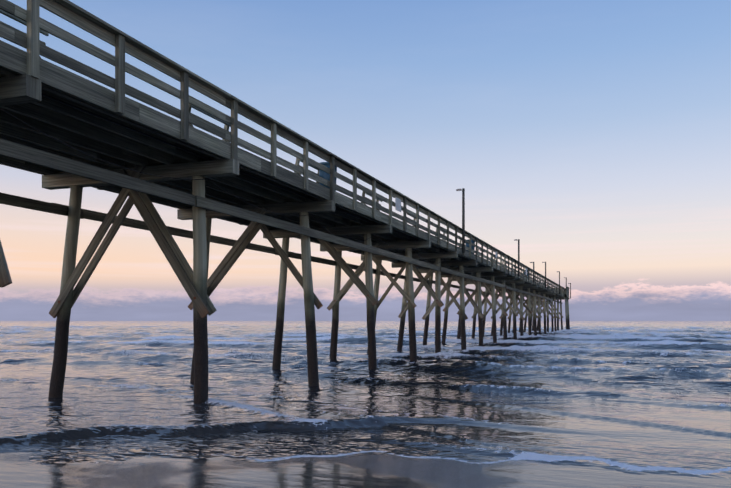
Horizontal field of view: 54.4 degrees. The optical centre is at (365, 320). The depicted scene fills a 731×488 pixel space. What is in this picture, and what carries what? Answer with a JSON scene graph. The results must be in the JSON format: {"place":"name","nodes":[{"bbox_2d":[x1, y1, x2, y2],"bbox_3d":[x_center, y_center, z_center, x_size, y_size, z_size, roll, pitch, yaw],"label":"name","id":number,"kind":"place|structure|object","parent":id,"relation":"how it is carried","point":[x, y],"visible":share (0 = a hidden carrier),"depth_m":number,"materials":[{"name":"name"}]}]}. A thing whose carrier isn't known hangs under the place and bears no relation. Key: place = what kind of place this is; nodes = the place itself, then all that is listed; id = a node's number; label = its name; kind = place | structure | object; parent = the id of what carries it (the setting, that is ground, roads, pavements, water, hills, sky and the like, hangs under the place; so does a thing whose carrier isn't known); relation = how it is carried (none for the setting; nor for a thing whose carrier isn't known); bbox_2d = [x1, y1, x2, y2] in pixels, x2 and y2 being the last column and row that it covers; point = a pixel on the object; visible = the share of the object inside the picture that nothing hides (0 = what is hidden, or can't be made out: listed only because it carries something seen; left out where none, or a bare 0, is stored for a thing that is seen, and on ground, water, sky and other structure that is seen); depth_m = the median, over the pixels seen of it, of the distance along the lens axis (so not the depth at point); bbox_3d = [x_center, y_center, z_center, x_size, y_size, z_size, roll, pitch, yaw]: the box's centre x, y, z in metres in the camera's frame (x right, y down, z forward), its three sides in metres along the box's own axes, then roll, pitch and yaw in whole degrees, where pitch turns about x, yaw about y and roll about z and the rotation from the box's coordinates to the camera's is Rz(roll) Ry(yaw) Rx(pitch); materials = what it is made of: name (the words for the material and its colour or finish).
{"place":"outdoors","nodes":[
{"label":"outdoors","id":0,"kind":"place"},
{"bbox_2d":[0,9,554,288],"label":"pier benches","id":1,"kind":"object","parent":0,"point":[226,129],"visible":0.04,"depth_m":17.33,"materials":[{"name":"grey wood"}]},
{"bbox_2d":[0,321,730,477],"bbox_3d":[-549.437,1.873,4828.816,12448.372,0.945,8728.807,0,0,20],"label":"sea water","id":2,"kind":"structure","parent":0,"point":[640,397],"depth_m":18.77,"materials":[{"name":"blue liquid"}]},
{"bbox_2d":[0,452,730,487],"bbox_3d":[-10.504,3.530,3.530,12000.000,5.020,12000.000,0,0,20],"label":"beach ground","id":3,"kind":"structure","parent":0,"point":[356,470],"depth_m":8.71,"materials":[{"name":"grey sand"}]},
{"bbox_2d":[48,176,562,402],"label":"pier piles","id":4,"kind":"object","parent":3,"relation":"on","point":[201,248],"visible":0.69,"depth_m":27.91,"materials":[{"name":"wood"}]},
{"bbox_2d":[0,72,563,320],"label":"pier frame","id":5,"kind":"object","parent":4,"relation":"attached to","point":[138,187],"visible":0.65,"depth_m":18.45,"materials":[{"name":"wood"}]},
{"bbox_2d":[0,67,562,296],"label":"deck joists","id":6,"kind":"object","parent":5,"relation":"on","point":[100,138],"visible":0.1,"depth_m":16.02,"materials":[{"name":"wood"}]},
{"bbox_2d":[0,77,559,299],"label":"pier conduit cable","id":7,"kind":"object","parent":6,"relation":"on","point":[99,116],"visible":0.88,"depth_m":15.31,"materials":[{"name":"black"}]},
{"bbox_2d":[0,40,564,296],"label":"pier fascia","id":8,"kind":"structure","parent":6,"relation":"attached to","point":[13,58],"depth_m":14.32,"materials":[{"name":"grey wood"}]},
{"bbox_2d":[0,0,565,296],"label":"pier railing","id":9,"kind":"object","parent":8,"relation":"attached to","point":[121,42],"visible":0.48,"depth_m":14.93,"materials":[{"name":"grey wood"}]},
{"bbox_2d":[395,197,526,274],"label":"pier signs","id":10,"kind":"object","parent":9,"relation":"attached to","point":[397,204],"visible":1,"depth_m":28.51,"materials":[{"name":"paint"}]},
{"bbox_2d":[462,188,570,298],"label":"pier light poles","id":11,"kind":"object","parent":9,"relation":"attached to","point":[463,220],"visible":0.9,"depth_m":40.24,"materials":[{"name":"grey metal"}]},
{"bbox_2d":[0,0,730,320],"label":"sky","id":12,"kind":"structure","parent":0,"point":[593,135],"materials":[{"name":"blue"}]},
{"bbox_2d":[319,162,529,276],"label":"pier bins","id":13,"kind":"object","parent":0,"point":[324,175],"visible":0.21,"depth_m":22.93,"materials":[{"name":"grey"}]},
{"bbox_2d":[530,299,569,330],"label":"pier head piles","id":14,"kind":"object","parent":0,"point":[567,314],"visible":0.4,"depth_m":121.42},
{"bbox_2d":[553,286,568,299],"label":"pier head","id":15,"kind":"object","parent":14,"relation":"on","point":[567,292],"visible":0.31,"depth_m":120.73}
]}

